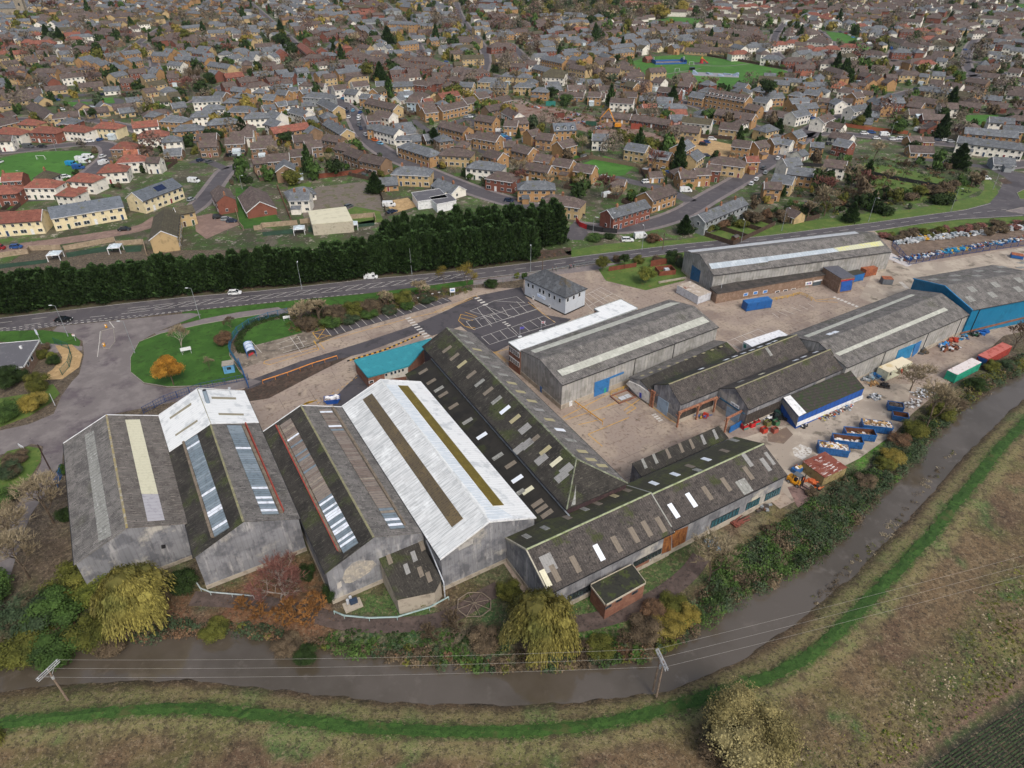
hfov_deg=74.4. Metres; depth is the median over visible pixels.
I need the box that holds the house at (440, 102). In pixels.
[434,97,447,105]
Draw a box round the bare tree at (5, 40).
[0,38,10,45]
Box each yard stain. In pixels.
[767,427,792,443]
[771,292,811,300]
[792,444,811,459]
[889,253,911,266]
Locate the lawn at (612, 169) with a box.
[583,156,633,175]
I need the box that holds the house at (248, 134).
[230,129,255,146]
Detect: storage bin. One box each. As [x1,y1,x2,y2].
[740,423,748,430]
[749,421,755,427]
[759,426,768,433]
[763,419,771,426]
[770,426,778,433]
[771,419,779,425]
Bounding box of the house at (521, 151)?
[510,140,536,164]
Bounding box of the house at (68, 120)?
[58,114,85,127]
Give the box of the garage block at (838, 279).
[822,265,854,293]
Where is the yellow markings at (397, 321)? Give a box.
[319,298,472,342]
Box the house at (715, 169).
[706,161,721,182]
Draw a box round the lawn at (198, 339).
[131,315,258,385]
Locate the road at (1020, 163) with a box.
[984,161,1023,170]
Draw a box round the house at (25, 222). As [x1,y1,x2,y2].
[0,209,52,236]
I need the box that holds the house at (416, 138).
[404,132,421,144]
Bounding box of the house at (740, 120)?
[731,116,749,129]
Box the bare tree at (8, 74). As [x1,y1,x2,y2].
[4,70,18,78]
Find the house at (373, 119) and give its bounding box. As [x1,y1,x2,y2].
[365,115,380,123]
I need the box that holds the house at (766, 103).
[752,93,772,110]
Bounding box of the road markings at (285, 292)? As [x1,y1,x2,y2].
[134,274,457,307]
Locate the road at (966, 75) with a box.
[929,72,1005,79]
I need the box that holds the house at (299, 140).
[292,133,313,148]
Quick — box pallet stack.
[698,412,711,418]
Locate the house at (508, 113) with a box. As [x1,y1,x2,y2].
[500,106,524,120]
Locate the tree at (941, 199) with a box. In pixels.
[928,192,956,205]
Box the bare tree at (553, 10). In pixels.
[548,7,558,16]
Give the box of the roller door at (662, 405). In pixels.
[657,396,668,415]
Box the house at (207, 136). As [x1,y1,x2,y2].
[196,130,220,150]
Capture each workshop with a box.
[411,188,447,209]
[429,193,456,212]
[505,485,674,603]
[626,340,736,403]
[627,437,787,553]
[651,334,807,422]
[715,349,842,425]
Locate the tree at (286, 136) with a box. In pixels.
[277,130,293,142]
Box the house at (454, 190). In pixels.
[430,176,466,198]
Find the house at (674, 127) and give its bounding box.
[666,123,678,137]
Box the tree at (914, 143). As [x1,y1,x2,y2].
[906,140,921,145]
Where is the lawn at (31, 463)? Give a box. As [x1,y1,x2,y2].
[0,446,40,489]
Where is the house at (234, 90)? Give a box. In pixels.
[229,86,251,97]
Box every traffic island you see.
[101,328,114,347]
[999,178,1011,183]
[1009,207,1023,213]
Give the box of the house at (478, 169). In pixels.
[465,157,506,179]
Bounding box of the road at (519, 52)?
[512,43,784,135]
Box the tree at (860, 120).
[850,115,865,125]
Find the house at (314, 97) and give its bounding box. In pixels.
[302,89,337,105]
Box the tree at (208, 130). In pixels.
[203,128,215,132]
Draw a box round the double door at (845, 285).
[840,280,852,291]
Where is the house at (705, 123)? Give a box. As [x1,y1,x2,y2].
[681,114,713,133]
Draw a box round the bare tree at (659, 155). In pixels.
[646,148,667,170]
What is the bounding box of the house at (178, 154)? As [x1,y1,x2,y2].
[163,146,185,160]
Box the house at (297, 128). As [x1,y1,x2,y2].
[268,122,308,142]
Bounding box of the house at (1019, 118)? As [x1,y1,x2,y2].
[1007,115,1023,124]
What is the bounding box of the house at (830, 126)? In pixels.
[824,118,847,132]
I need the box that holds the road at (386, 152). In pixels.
[309,72,538,208]
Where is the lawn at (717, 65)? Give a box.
[632,55,787,88]
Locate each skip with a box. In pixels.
[323,394,339,404]
[816,440,850,457]
[830,433,864,448]
[842,426,877,441]
[859,418,893,433]
[886,400,904,411]
[891,410,909,420]
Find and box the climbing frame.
[693,56,708,63]
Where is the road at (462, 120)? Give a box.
[420,118,473,135]
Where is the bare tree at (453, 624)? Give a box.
[440,607,464,632]
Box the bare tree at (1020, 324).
[1008,317,1023,350]
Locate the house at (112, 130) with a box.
[92,119,128,139]
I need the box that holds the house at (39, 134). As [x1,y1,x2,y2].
[28,123,65,143]
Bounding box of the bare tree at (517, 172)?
[509,169,528,182]
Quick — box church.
[0,0,27,14]
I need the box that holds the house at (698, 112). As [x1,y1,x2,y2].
[693,106,712,118]
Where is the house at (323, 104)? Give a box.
[316,98,345,118]
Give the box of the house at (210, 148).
[199,137,221,157]
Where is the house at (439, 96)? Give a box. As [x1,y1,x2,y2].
[435,89,460,101]
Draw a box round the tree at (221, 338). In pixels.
[213,330,231,345]
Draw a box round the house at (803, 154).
[786,148,809,160]
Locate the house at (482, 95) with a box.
[473,90,490,101]
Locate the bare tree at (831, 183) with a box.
[813,174,838,200]
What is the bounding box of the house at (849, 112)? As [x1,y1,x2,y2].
[841,101,867,120]
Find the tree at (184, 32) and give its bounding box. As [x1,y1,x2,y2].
[178,28,194,37]
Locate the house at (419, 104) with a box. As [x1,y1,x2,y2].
[415,100,435,116]
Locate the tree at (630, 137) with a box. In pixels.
[624,133,635,141]
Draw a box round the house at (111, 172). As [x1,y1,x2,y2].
[96,160,133,183]
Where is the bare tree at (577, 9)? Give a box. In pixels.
[573,6,582,11]
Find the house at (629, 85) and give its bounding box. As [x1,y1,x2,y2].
[623,81,639,91]
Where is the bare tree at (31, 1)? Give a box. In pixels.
[29,0,38,9]
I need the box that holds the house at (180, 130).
[172,124,204,140]
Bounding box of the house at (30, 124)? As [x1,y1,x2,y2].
[16,116,47,130]
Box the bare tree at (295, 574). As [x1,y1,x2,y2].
[254,558,308,604]
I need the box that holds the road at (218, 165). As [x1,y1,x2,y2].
[188,159,226,169]
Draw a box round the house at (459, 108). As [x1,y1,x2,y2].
[436,99,467,119]
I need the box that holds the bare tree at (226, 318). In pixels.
[222,316,233,330]
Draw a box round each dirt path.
[188,582,498,632]
[570,553,707,631]
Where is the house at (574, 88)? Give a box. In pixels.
[566,85,585,92]
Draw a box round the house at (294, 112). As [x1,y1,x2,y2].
[288,105,314,122]
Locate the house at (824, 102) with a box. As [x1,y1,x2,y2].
[818,95,829,111]
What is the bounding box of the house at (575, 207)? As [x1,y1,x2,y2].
[538,191,586,219]
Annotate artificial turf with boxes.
[0,259,47,267]
[66,246,112,257]
[124,245,141,251]
[262,229,293,235]
[356,220,373,226]
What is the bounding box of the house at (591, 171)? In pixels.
[573,163,598,183]
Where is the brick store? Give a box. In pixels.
[590,564,645,618]
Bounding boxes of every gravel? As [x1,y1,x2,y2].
[41,345,81,379]
[389,198,415,212]
[676,138,734,157]
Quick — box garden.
[704,218,775,244]
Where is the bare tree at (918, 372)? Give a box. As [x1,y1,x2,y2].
[896,361,938,390]
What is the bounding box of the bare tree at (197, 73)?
[186,69,200,82]
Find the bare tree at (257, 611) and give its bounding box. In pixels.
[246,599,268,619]
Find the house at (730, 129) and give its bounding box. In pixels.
[718,119,743,139]
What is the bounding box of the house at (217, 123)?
[207,117,237,133]
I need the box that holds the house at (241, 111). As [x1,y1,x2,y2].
[227,106,257,118]
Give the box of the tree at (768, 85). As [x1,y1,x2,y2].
[758,78,778,95]
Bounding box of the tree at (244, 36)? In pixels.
[238,34,251,41]
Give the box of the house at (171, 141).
[161,135,184,149]
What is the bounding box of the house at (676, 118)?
[667,112,684,124]
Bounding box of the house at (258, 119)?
[243,109,270,127]
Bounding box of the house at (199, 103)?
[192,95,222,110]
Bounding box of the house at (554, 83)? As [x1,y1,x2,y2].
[546,81,559,84]
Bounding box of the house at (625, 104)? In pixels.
[609,97,634,112]
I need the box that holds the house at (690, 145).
[669,139,694,153]
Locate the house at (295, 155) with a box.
[289,147,313,167]
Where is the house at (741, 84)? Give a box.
[733,82,750,89]
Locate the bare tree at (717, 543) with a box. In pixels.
[691,525,745,583]
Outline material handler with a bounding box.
[598,108,621,128]
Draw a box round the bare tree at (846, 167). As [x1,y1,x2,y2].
[842,162,866,189]
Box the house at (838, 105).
[827,98,847,113]
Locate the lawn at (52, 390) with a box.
[0,384,59,426]
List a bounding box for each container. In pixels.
[546,101,555,105]
[554,113,564,117]
[586,121,596,125]
[631,123,641,128]
[741,296,772,311]
[847,269,864,281]
[860,265,877,277]
[944,358,981,383]
[976,342,1011,366]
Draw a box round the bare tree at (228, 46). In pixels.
[223,43,234,51]
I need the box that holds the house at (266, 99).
[261,91,281,104]
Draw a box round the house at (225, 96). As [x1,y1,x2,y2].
[213,89,230,101]
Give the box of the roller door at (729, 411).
[726,406,740,422]
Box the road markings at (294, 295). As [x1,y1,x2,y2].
[132,276,467,312]
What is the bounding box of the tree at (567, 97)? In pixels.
[559,93,573,102]
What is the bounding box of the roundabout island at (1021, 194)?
[1018,190,1023,198]
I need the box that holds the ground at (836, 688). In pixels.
[0,250,1023,767]
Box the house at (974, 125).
[953,123,980,133]
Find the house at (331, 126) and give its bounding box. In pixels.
[322,117,354,141]
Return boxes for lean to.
[379,540,441,613]
[405,358,569,523]
[630,426,728,481]
[780,371,863,428]
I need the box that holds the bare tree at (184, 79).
[180,76,192,95]
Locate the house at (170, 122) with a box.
[159,112,192,130]
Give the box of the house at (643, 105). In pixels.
[640,101,656,108]
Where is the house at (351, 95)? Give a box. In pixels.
[343,86,362,102]
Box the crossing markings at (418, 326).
[405,317,430,338]
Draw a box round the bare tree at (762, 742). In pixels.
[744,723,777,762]
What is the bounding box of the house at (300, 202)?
[288,188,313,214]
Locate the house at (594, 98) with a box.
[587,89,602,105]
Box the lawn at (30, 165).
[0,151,91,184]
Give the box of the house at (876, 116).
[858,111,879,121]
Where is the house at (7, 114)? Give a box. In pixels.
[0,111,18,120]
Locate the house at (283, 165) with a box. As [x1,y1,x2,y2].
[275,159,303,182]
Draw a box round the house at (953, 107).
[936,100,958,117]
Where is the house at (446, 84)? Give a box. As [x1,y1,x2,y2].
[442,79,453,88]
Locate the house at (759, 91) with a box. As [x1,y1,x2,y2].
[755,88,776,96]
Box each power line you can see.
[53,657,661,668]
[78,666,666,677]
[232,649,640,659]
[658,556,1020,648]
[662,566,1019,657]
[675,575,1023,664]
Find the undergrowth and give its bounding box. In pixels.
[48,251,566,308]
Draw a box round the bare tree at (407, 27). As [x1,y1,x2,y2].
[400,25,409,34]
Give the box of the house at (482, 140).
[472,130,503,150]
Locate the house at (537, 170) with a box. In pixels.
[519,159,554,181]
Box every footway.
[40,343,82,352]
[155,307,286,334]
[473,262,621,284]
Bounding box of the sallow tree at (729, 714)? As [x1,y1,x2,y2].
[700,675,807,767]
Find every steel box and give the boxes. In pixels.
[879,276,893,284]
[1010,252,1023,259]
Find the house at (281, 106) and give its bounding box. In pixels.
[274,99,288,112]
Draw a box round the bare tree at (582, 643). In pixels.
[573,636,591,656]
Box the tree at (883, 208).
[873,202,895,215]
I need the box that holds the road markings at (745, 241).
[478,209,1004,273]
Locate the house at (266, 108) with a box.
[260,104,276,112]
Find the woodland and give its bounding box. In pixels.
[506,0,689,20]
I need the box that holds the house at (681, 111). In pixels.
[668,107,687,115]
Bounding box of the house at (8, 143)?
[0,135,19,151]
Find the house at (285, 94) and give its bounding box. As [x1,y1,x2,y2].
[275,89,293,100]
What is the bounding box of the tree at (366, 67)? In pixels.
[358,62,373,74]
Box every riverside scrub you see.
[33,612,326,664]
[325,627,691,674]
[685,414,944,637]
[927,352,1023,428]
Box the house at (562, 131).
[550,122,576,140]
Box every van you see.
[21,143,33,147]
[64,160,76,165]
[71,164,84,168]
[74,156,85,160]
[78,158,90,163]
[81,153,93,158]
[97,159,108,164]
[187,177,199,182]
[363,272,377,279]
[382,200,395,206]
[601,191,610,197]
[633,231,646,238]
[679,186,691,192]
[879,131,889,135]
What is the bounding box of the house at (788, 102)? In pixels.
[783,97,810,111]
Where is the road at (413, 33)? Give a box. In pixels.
[384,2,423,53]
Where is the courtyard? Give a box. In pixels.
[195,214,238,238]
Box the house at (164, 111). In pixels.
[141,109,173,120]
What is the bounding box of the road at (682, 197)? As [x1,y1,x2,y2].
[599,175,695,202]
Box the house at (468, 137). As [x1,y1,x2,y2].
[465,131,473,143]
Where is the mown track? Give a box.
[0,418,1023,737]
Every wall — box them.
[0,244,61,257]
[62,236,146,254]
[253,220,297,229]
[300,212,375,223]
[658,277,685,282]
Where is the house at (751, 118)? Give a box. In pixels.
[713,108,757,129]
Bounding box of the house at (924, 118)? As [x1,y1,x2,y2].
[918,113,945,123]
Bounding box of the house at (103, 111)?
[83,106,110,118]
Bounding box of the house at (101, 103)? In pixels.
[95,100,112,110]
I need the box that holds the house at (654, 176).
[646,168,663,182]
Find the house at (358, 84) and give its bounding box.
[349,80,369,93]
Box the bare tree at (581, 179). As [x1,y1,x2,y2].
[574,175,591,181]
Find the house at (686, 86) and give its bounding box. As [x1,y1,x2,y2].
[677,79,692,95]
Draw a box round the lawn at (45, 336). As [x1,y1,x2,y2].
[0,330,79,345]
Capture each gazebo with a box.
[46,250,64,261]
[107,243,123,254]
[293,225,305,235]
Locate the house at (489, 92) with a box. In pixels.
[473,86,492,97]
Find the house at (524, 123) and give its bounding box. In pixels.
[511,116,529,134]
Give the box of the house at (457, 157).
[437,144,474,166]
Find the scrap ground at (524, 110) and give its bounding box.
[514,103,663,142]
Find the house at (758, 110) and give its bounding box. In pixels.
[743,103,763,119]
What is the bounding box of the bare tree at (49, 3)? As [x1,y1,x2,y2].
[44,0,55,8]
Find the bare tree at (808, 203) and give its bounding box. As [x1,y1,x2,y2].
[803,200,819,216]
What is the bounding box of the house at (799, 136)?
[784,129,807,148]
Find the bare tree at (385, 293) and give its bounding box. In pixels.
[376,290,392,304]
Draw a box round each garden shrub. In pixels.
[139,164,145,172]
[232,155,249,181]
[260,164,274,181]
[304,157,320,180]
[324,158,344,173]
[376,170,384,176]
[439,162,445,167]
[461,167,465,176]
[466,173,473,179]
[480,176,484,185]
[562,148,573,158]
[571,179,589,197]
[626,190,638,199]
[640,187,646,191]
[710,150,718,157]
[749,194,760,208]
[762,195,770,202]
[787,199,793,205]
[809,148,822,163]
[811,168,835,185]
[835,152,844,160]
[836,191,849,201]
[838,205,845,211]
[845,175,854,183]
[854,192,871,207]
[883,186,891,199]
[887,187,903,202]
[915,157,921,165]
[932,149,947,168]
[943,162,952,169]
[973,176,981,185]
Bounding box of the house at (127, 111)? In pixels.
[117,107,135,117]
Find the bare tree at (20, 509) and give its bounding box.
[0,498,37,535]
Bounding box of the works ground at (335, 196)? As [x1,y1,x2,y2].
[302,181,383,224]
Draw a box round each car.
[9,243,22,248]
[54,316,72,322]
[117,226,130,230]
[186,197,195,201]
[212,214,224,219]
[220,216,230,220]
[226,218,236,222]
[227,289,241,295]
[344,203,353,208]
[386,209,397,213]
[504,197,513,202]
[621,236,633,241]
[641,179,648,183]
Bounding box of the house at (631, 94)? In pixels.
[623,89,637,104]
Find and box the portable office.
[676,281,711,304]
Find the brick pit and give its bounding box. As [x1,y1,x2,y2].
[610,389,636,403]
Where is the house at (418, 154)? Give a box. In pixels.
[397,142,440,167]
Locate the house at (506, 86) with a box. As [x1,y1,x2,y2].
[490,81,508,94]
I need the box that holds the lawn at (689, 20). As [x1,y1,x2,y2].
[651,17,702,24]
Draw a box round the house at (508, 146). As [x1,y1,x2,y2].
[502,138,515,157]
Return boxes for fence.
[0,202,20,211]
[52,337,71,374]
[54,466,61,486]
[141,374,248,412]
[165,159,177,168]
[196,582,253,597]
[223,151,246,160]
[228,308,287,370]
[256,174,273,180]
[277,185,290,219]
[317,168,364,177]
[333,596,448,620]
[348,168,380,179]
[403,108,415,114]
[479,261,594,285]
[562,152,588,160]
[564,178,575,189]
[576,217,586,228]
[587,225,617,232]
[589,155,670,177]
[606,187,622,198]
[609,262,636,270]
[621,192,643,203]
[650,258,666,266]
[653,126,731,139]
[707,53,787,69]
[802,162,956,190]
[806,211,819,220]
[846,123,907,133]
[892,241,1023,264]
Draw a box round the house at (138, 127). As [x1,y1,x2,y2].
[131,119,158,134]
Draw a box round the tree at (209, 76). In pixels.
[203,72,214,87]
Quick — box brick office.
[0,340,41,372]
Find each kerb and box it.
[100,328,114,348]
[130,314,261,386]
[347,334,421,361]
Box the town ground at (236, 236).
[0,0,1023,268]
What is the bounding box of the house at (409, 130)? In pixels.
[400,125,417,134]
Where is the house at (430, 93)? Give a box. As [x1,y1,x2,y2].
[424,89,435,100]
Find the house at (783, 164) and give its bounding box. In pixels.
[774,155,803,174]
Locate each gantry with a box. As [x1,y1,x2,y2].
[648,389,656,407]
[676,396,719,426]
[723,410,742,432]
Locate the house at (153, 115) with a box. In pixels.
[143,108,163,124]
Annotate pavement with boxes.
[0,140,117,172]
[17,117,196,142]
[122,16,179,50]
[140,43,160,67]
[186,47,327,102]
[187,164,251,213]
[252,2,299,42]
[310,74,538,205]
[370,24,500,78]
[386,2,424,52]
[453,2,491,70]
[513,43,785,133]
[574,85,928,233]
[743,384,911,500]
[769,5,811,71]
[810,132,953,146]
[859,247,1023,302]
[887,17,947,70]
[960,28,991,91]
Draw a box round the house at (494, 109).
[480,101,503,118]
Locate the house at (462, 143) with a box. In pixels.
[454,137,471,149]
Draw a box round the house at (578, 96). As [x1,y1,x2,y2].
[558,90,584,101]
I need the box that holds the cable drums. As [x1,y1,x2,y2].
[918,347,928,354]
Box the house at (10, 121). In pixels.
[0,116,18,128]
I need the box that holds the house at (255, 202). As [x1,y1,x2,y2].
[237,186,276,218]
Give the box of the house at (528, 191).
[517,180,555,203]
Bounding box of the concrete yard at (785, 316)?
[229,228,1023,592]
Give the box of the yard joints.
[252,272,1005,578]
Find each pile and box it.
[730,515,749,527]
[756,503,771,512]
[765,408,787,420]
[800,423,807,428]
[811,484,823,490]
[818,413,835,420]
[830,409,843,416]
[840,403,853,410]
[860,372,881,381]
[867,392,881,400]
[870,379,878,386]
[873,372,884,380]
[877,382,889,388]
[893,239,905,244]
[893,255,912,260]
[903,236,915,243]
[903,398,922,408]
[907,236,923,242]
[909,253,923,258]
[909,387,935,399]
[917,253,929,257]
[918,234,931,240]
[926,251,936,255]
[932,232,941,239]
[932,250,942,254]
[940,233,951,239]
[940,248,952,253]
[940,341,960,352]
[948,247,959,252]
[949,231,959,237]
[956,231,969,236]
[957,335,968,339]
[958,245,970,250]
[964,244,977,248]
[967,230,979,235]
[968,331,980,336]
[969,243,986,248]
[979,329,989,335]
[980,241,992,246]
[989,240,1002,245]
[998,238,1008,243]
[1007,237,1019,242]
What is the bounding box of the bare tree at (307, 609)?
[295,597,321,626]
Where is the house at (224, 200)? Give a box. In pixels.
[210,185,237,214]
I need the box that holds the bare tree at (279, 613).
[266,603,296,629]
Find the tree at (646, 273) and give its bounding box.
[637,266,657,282]
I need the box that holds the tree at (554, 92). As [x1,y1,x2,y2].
[547,86,558,97]
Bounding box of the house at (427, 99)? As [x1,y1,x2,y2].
[422,98,433,101]
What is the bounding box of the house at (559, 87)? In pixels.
[544,83,562,93]
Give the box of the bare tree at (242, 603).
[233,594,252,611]
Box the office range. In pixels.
[508,299,637,374]
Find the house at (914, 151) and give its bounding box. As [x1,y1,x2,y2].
[904,145,934,157]
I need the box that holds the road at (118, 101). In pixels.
[72,98,124,106]
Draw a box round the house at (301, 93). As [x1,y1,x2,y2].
[297,87,311,100]
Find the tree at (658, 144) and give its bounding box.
[654,140,662,149]
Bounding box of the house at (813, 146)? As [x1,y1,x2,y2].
[808,139,824,157]
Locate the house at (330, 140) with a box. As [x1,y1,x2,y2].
[321,133,347,151]
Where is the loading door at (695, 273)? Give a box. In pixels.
[690,265,700,281]
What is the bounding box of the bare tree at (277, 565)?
[241,550,299,603]
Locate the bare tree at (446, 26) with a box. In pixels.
[443,23,451,31]
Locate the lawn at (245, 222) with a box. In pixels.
[235,186,281,228]
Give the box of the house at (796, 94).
[787,89,804,98]
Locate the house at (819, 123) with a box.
[808,111,835,132]
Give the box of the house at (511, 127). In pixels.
[503,117,519,135]
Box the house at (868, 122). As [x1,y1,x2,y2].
[851,116,873,126]
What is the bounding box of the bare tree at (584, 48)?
[576,45,590,53]
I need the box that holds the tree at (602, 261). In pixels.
[595,255,611,270]
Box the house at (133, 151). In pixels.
[123,147,139,154]
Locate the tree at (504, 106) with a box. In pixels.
[500,103,518,110]
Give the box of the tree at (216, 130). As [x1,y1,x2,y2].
[210,128,223,136]
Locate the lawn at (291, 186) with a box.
[288,182,311,189]
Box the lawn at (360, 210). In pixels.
[348,206,382,223]
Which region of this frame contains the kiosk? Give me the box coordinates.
[221,359,234,373]
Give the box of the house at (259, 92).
[252,86,270,99]
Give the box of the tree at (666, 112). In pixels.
[661,109,674,118]
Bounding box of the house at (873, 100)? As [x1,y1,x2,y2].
[866,95,892,116]
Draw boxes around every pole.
[35,659,68,700]
[37,444,52,473]
[652,648,667,697]
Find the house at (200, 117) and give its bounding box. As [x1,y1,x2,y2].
[189,110,220,125]
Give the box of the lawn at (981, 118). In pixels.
[965,115,997,124]
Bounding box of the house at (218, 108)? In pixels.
[201,104,225,113]
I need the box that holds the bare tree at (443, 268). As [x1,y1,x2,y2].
[435,265,446,278]
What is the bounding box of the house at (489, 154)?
[482,146,509,167]
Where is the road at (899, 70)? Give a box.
[889,19,944,71]
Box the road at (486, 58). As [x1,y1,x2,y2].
[454,2,489,69]
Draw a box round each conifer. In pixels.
[0,273,16,313]
[2,273,28,312]
[10,278,36,312]
[13,267,25,281]
[24,268,32,278]
[25,277,46,309]
[30,266,44,275]
[31,271,50,307]
[36,277,57,309]
[40,24,50,38]
[44,265,71,306]
[54,26,65,41]
[58,270,77,304]
[59,260,71,270]
[63,270,85,304]
[66,266,78,272]
[74,269,94,303]
[85,265,114,304]
[97,263,105,267]
[99,266,119,302]
[106,264,129,300]
[115,261,130,296]
[122,263,147,299]
[125,258,134,265]
[132,261,154,298]
[143,260,157,297]
[146,252,174,296]
[152,259,181,297]
[163,253,175,263]
[168,262,183,294]
[174,258,189,293]
[180,261,199,294]
[191,256,208,291]
[196,253,213,289]
[199,21,206,33]
[203,256,227,292]
[213,259,232,291]
[214,253,224,261]
[223,254,242,288]
[224,247,238,257]
[225,254,250,288]
[234,116,245,130]
[237,248,257,286]
[247,253,262,286]
[251,246,268,285]
[261,244,274,255]
[262,253,283,285]
[268,256,282,285]
[272,247,281,256]
[273,249,292,284]
[276,19,285,30]
[279,248,298,284]
[290,246,296,253]
[290,250,310,282]
[298,248,319,281]
[300,144,315,172]
[312,250,323,279]
[316,248,330,278]
[318,240,329,249]
[319,245,338,280]
[330,42,335,51]
[330,245,346,279]
[331,239,345,249]
[331,249,351,280]
[342,240,348,248]
[343,246,362,279]
[348,236,358,246]
[350,240,367,276]
[358,236,366,245]
[358,245,373,276]
[363,171,385,193]
[365,241,381,273]
[366,234,374,243]
[372,61,386,80]
[373,238,387,274]
[374,233,382,241]
[376,219,389,232]
[380,25,394,43]
[381,238,393,272]
[385,223,392,238]
[388,238,403,272]
[390,215,404,239]
[392,240,414,273]
[397,236,414,273]
[399,210,409,222]
[400,222,410,236]
[408,229,426,270]
[410,218,419,229]
[418,213,428,222]
[418,218,427,229]
[418,231,430,269]
[423,230,439,270]
[424,127,439,144]
[425,233,444,269]
[427,227,435,233]
[428,213,435,223]
[429,221,441,231]
[435,215,445,232]
[437,210,446,217]
[437,239,455,269]
[441,231,457,266]
[443,218,450,229]
[445,223,454,231]
[446,210,454,218]
[448,215,457,227]
[451,203,463,213]
[451,228,459,265]
[453,212,463,229]
[453,228,473,266]
[464,207,473,220]
[464,219,473,226]
[465,225,474,261]
[468,227,487,266]
[470,214,479,227]
[474,205,485,216]
[478,215,484,227]
[480,223,496,265]
[483,214,492,222]
[484,205,492,214]
[486,224,500,263]
[490,203,499,212]
[491,212,499,224]
[493,227,505,262]
[498,215,506,226]
[499,222,508,258]
[502,206,509,219]
[504,224,517,260]
[508,202,517,210]
[508,208,518,223]
[513,222,523,260]
[516,210,522,221]
[516,222,532,259]
[517,204,523,213]
[519,217,528,226]
[521,208,527,219]
[523,224,540,259]
[525,206,539,234]
[527,218,542,251]
[533,207,542,239]
[537,206,555,247]
[539,199,545,206]
[547,210,560,245]
[548,197,558,205]
[552,202,569,243]
[668,85,678,102]
[669,136,687,169]
[676,214,694,235]
[775,118,784,133]
[780,185,786,196]
[831,51,841,67]
[840,201,860,223]
[848,57,850,72]
[861,159,874,185]
[862,102,872,118]
[866,189,878,210]
[931,112,950,138]
[944,86,961,106]
[944,142,972,168]
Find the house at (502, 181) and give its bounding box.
[484,171,520,193]
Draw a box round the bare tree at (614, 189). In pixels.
[610,186,623,201]
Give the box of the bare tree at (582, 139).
[574,135,588,149]
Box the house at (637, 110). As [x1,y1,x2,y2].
[633,106,657,116]
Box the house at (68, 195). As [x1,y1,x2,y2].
[54,183,89,204]
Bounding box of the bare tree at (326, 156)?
[319,152,331,161]
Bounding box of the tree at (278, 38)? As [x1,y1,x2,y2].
[271,33,285,44]
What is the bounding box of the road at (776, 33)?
[771,5,812,71]
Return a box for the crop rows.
[929,703,1023,767]
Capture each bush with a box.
[0,364,29,389]
[0,398,22,423]
[0,447,28,463]
[0,458,22,480]
[0,485,18,508]
[0,566,14,604]
[0,589,50,646]
[0,600,25,645]
[0,626,45,671]
[0,727,5,745]
[16,391,49,413]
[16,583,87,632]
[22,371,50,392]
[25,623,82,673]
[36,349,49,359]
[36,560,84,600]
[41,342,49,349]
[44,354,61,364]
[46,351,56,358]
[52,506,68,521]
[56,464,64,474]
[59,609,110,654]
[71,573,106,608]
[89,624,135,658]
[165,567,199,595]
[196,614,229,644]
[269,628,302,659]
[291,642,319,666]
[294,316,317,331]
[297,562,315,581]
[311,298,322,312]
[318,315,341,328]
[321,583,335,603]
[322,303,346,320]
[340,314,360,324]
[341,300,362,316]
[358,298,380,312]
[360,308,378,319]
[380,304,397,314]
[392,289,412,303]
[400,301,414,309]
[418,294,434,303]
[466,622,501,656]
[484,279,498,288]
[494,577,521,601]
[586,232,603,241]
[586,632,616,660]
[603,233,616,239]
[612,254,620,262]
[627,612,663,646]
[633,254,644,262]
[640,597,667,618]
[646,233,660,242]
[651,607,685,638]
[652,254,662,259]
[658,590,688,612]
[665,249,679,263]
[675,253,683,267]
[677,601,701,629]
[695,726,730,767]
[707,225,714,232]
[717,219,730,229]
[726,214,737,226]
[731,219,750,226]
[742,210,752,220]
[749,211,765,222]
[760,208,772,218]
[761,524,776,536]
[771,212,777,218]
[776,209,789,221]
[785,205,799,210]
[793,203,808,213]
[804,487,819,496]
[814,204,824,213]
[820,201,832,212]
[834,198,850,205]
[837,485,862,505]
[846,198,853,205]
[854,472,878,489]
[872,455,898,470]
[877,188,883,199]
[878,232,890,237]
[878,447,907,465]
[881,185,891,198]
[887,235,903,240]
[887,430,912,447]
[899,187,912,194]
[900,229,913,236]
[901,418,930,439]
[904,192,919,200]
[907,228,919,235]
[912,185,929,194]
[918,228,929,234]
[925,402,957,422]
[926,184,933,194]
[927,228,941,233]
[931,184,945,194]
[934,226,947,232]
[937,181,955,191]
[945,397,970,411]
[948,179,961,187]
[953,227,963,232]
[957,175,969,184]
[962,377,987,392]
[964,223,973,231]
[969,223,980,230]
[977,222,986,227]
[979,227,995,234]
[980,170,987,181]
[982,359,1001,372]
[986,225,997,231]
[988,218,1006,226]
[993,359,1017,371]
[996,225,1011,232]
[1006,223,1021,229]
[1011,220,1023,224]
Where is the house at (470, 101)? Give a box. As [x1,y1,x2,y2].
[460,95,477,112]
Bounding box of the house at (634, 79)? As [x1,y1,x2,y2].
[623,74,652,92]
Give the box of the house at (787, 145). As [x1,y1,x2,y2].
[780,135,794,155]
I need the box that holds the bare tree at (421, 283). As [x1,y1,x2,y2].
[410,280,429,296]
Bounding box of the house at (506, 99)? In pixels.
[489,93,512,104]
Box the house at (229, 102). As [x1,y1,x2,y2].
[222,95,240,109]
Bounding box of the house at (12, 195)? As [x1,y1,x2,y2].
[0,185,27,206]
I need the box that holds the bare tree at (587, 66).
[584,63,597,77]
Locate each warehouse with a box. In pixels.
[63,414,192,584]
[159,387,306,588]
[263,405,423,603]
[342,379,536,597]
[422,327,628,513]
[520,299,718,409]
[681,230,891,290]
[787,289,969,379]
[911,262,1023,334]
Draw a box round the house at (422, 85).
[413,77,434,92]
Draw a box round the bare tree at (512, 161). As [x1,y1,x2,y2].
[509,157,527,174]
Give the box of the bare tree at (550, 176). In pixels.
[544,173,554,180]
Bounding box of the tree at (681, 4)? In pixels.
[674,0,689,9]
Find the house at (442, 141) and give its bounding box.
[433,134,454,150]

